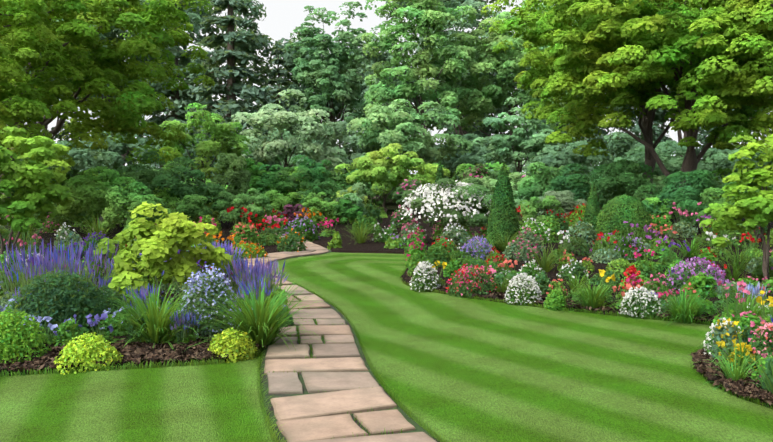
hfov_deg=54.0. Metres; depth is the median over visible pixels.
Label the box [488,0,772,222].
tree
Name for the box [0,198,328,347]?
border perennials
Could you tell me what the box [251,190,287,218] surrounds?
shrub
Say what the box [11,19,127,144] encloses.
tree
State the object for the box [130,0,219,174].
spruce tree
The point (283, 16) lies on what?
sky
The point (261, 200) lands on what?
shrub
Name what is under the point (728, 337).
border perennials
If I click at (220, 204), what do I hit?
shrub
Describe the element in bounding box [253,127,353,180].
understorey
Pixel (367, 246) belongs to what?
bed
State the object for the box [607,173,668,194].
shrub belt
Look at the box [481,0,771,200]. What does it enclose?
tree
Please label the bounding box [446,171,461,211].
yew cone
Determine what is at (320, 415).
path flagstones
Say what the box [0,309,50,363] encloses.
boxwood shrub
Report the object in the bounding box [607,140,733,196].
understorey
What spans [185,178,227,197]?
shrub belt
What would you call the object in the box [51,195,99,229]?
shrub
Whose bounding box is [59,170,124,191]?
shrub belt
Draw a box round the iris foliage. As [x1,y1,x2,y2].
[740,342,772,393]
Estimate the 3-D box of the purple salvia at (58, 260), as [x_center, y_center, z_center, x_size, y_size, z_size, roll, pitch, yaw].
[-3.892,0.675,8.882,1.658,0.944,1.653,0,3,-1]
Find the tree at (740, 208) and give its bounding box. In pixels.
[699,134,772,284]
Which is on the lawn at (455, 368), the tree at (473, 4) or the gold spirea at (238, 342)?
the gold spirea at (238, 342)
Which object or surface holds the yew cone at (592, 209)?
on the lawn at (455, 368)
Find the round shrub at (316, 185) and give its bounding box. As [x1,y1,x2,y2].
[298,179,337,214]
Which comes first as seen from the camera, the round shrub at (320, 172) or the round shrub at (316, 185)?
the round shrub at (316, 185)
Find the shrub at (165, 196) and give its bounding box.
[153,186,182,223]
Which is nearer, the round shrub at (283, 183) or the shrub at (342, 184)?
the round shrub at (283, 183)
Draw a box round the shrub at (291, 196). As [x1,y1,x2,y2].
[273,192,303,211]
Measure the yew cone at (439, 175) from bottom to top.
2.485 m
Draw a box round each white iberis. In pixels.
[409,261,440,291]
[504,272,541,305]
[619,286,661,319]
[703,317,740,354]
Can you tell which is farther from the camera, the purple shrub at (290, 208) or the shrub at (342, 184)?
the shrub at (342, 184)
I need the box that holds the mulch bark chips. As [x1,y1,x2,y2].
[0,272,772,404]
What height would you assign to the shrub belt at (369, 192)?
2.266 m
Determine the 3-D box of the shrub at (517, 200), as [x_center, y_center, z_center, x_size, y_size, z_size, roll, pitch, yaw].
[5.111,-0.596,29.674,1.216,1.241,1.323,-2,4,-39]
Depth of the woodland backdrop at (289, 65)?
80.99 m
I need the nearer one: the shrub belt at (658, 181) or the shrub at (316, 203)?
the shrub at (316, 203)
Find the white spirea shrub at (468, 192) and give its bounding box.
[398,177,492,239]
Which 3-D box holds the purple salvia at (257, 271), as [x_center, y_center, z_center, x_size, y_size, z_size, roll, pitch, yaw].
[-1.620,0.757,9.273,0.765,0.724,1.017,-1,3,-14]
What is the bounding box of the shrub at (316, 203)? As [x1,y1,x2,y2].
[301,192,338,223]
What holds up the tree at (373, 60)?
on the ground at (391, 207)
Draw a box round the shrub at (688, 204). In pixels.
[634,169,723,227]
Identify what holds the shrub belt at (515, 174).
on the ground at (391, 207)
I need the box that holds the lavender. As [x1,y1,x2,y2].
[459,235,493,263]
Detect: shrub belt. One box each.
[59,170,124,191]
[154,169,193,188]
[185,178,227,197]
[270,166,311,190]
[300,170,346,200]
[347,169,398,208]
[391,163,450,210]
[424,162,511,185]
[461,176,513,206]
[509,172,567,200]
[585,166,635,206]
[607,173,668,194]
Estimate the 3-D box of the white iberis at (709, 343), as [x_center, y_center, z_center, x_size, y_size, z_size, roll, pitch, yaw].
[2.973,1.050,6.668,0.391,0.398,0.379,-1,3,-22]
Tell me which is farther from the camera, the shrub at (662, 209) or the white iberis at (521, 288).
the shrub at (662, 209)
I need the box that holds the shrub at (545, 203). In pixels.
[518,195,563,222]
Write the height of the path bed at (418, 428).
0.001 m
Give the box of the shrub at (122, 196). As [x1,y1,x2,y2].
[111,183,131,220]
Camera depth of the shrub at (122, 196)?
24.96 m
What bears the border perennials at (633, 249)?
on the ground at (391, 207)
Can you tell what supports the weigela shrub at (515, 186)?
on the ground at (391, 207)
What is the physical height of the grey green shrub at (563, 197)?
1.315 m
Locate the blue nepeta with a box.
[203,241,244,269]
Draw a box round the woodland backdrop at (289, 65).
[24,0,772,194]
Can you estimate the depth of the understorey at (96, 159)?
38.21 m
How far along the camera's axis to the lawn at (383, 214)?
34.74 m
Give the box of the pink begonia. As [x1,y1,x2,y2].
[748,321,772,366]
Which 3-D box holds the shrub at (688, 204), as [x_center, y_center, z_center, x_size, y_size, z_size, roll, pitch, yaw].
[8.643,-0.571,22.716,2.673,1.946,2.134,2,4,30]
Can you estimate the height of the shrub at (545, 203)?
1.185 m
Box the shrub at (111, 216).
[101,181,170,230]
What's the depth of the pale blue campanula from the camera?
7.44 m
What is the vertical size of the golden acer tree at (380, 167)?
3.446 m
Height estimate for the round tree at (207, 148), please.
5.165 m
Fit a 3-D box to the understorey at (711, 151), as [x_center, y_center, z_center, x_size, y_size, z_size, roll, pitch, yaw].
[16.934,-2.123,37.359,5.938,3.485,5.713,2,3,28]
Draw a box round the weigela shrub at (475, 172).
[458,163,498,184]
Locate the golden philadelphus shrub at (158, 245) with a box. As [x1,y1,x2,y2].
[93,201,233,297]
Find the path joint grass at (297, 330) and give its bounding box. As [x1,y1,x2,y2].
[268,292,401,438]
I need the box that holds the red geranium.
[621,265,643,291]
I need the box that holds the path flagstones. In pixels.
[243,232,436,441]
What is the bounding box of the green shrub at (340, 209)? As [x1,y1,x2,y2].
[330,195,363,224]
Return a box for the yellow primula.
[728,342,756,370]
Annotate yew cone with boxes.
[431,160,445,217]
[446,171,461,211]
[486,162,519,249]
[581,181,600,238]
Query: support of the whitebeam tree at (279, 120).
on the ground at (391, 207)
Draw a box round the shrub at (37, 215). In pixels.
[32,198,60,221]
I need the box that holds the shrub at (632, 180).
[542,159,655,208]
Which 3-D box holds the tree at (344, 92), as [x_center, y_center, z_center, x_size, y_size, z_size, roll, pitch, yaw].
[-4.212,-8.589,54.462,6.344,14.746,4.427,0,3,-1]
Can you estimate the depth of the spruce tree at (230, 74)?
52.58 m
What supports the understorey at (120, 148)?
on the ground at (391, 207)
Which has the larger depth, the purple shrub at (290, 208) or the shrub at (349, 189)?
the shrub at (349, 189)
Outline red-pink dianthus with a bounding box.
[446,263,496,297]
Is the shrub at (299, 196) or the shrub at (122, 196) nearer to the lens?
the shrub at (122, 196)
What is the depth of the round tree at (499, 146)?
42.68 m
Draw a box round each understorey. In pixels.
[21,140,123,187]
[77,130,215,181]
[173,134,275,183]
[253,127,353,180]
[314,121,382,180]
[343,136,452,202]
[423,133,515,180]
[488,133,595,179]
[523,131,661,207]
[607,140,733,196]
[674,148,772,209]
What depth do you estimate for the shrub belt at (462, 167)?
37.87 m
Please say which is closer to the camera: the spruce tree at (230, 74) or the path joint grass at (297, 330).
the path joint grass at (297, 330)
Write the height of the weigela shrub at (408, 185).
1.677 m
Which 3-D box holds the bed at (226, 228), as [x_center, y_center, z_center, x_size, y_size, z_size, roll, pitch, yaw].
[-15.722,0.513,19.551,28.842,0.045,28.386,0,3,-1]
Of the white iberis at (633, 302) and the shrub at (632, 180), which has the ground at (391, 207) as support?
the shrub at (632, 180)
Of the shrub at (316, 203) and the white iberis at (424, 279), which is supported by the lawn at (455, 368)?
the white iberis at (424, 279)
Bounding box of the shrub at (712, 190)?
[697,181,772,240]
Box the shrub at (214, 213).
[192,199,224,220]
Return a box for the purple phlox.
[666,257,729,294]
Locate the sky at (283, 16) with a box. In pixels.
[25,0,771,174]
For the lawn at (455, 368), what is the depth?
5.88 m
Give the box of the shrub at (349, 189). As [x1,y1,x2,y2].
[331,186,368,206]
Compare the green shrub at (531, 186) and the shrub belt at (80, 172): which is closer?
the green shrub at (531, 186)
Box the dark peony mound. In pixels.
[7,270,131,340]
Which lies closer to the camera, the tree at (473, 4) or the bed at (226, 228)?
the bed at (226, 228)
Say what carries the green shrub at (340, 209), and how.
on the ground at (391, 207)
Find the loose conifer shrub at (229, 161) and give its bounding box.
[211,153,252,225]
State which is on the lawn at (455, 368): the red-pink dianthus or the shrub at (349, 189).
the red-pink dianthus
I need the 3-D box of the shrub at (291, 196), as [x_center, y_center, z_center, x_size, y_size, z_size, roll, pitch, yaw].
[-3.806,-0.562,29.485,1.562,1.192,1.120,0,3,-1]
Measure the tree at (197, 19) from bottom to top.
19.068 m
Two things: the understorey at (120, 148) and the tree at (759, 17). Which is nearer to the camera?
the tree at (759, 17)
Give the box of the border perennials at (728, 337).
[700,281,772,390]
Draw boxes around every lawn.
[0,252,772,441]
[364,207,387,217]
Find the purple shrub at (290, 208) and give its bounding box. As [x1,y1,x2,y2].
[277,204,307,222]
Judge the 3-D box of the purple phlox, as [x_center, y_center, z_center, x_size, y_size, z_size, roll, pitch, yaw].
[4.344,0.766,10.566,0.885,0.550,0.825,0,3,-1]
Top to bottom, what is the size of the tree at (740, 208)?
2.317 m
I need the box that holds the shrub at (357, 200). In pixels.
[336,182,368,222]
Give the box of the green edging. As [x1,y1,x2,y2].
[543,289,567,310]
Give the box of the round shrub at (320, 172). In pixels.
[288,155,342,199]
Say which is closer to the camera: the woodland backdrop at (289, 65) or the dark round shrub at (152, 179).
the dark round shrub at (152, 179)
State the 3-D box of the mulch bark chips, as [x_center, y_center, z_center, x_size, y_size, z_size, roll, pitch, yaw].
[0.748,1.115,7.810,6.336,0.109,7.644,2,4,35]
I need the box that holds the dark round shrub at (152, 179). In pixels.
[116,150,225,206]
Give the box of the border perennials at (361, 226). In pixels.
[308,203,417,249]
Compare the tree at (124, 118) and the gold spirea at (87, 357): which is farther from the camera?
the tree at (124, 118)
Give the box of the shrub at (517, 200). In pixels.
[513,190,531,209]
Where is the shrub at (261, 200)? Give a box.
[229,188,272,225]
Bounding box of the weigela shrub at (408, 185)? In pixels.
[392,179,421,207]
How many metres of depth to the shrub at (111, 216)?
18.46 m
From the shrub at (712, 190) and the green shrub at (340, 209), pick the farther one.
the green shrub at (340, 209)
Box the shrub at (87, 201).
[51,166,141,230]
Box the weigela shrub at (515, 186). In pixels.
[513,175,541,201]
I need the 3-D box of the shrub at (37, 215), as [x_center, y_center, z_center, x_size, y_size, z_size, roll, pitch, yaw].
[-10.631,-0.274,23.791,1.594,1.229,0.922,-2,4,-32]
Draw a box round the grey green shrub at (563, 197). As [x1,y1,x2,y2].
[537,190,587,217]
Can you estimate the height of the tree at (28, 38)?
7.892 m
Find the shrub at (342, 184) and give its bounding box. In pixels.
[333,173,360,199]
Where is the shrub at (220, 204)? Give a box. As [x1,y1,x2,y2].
[211,191,249,226]
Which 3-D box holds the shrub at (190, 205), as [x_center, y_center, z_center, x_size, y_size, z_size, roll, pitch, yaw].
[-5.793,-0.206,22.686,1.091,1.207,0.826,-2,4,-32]
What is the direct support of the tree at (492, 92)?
on the ground at (391, 207)
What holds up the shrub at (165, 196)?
on the ground at (391, 207)
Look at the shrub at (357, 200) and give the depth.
26.06 m
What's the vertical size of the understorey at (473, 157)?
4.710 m
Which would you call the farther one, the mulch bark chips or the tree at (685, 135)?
the tree at (685, 135)
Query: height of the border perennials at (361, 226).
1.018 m
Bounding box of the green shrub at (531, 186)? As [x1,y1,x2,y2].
[514,161,591,202]
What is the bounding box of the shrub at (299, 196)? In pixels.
[290,191,322,214]
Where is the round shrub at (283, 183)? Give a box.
[255,164,295,204]
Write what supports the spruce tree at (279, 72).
on the ground at (391, 207)
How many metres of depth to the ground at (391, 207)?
44.01 m
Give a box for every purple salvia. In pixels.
[0,236,118,311]
[222,254,287,304]
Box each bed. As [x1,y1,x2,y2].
[0,217,288,375]
[260,230,439,441]
[304,215,772,408]
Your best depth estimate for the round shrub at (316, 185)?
28.59 m
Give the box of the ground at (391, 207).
[13,190,766,229]
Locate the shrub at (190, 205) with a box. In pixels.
[176,194,212,221]
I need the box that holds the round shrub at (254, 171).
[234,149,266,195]
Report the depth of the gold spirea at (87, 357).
6.35 m
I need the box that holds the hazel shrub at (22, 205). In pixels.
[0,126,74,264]
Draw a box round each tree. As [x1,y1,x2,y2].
[0,0,90,173]
[0,0,214,223]
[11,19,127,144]
[40,0,217,165]
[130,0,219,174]
[159,102,251,185]
[184,0,283,184]
[231,88,346,175]
[260,47,303,180]
[285,1,371,152]
[335,143,425,213]
[341,25,411,197]
[346,99,472,205]
[361,0,482,165]
[415,0,513,145]
[447,0,594,162]
[472,97,557,176]
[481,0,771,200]
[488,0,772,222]
[518,0,629,140]
[594,1,771,141]
[634,0,772,180]
[699,134,772,284]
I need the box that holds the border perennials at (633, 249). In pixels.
[402,202,772,323]
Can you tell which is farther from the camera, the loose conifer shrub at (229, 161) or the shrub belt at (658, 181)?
the shrub belt at (658, 181)
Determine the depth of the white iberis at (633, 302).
8.72 m
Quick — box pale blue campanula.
[178,263,238,340]
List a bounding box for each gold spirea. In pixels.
[53,332,122,374]
[208,327,257,362]
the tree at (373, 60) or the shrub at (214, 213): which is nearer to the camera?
the shrub at (214, 213)
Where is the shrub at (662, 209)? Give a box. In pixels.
[645,196,678,219]
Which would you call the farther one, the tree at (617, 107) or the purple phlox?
the tree at (617, 107)

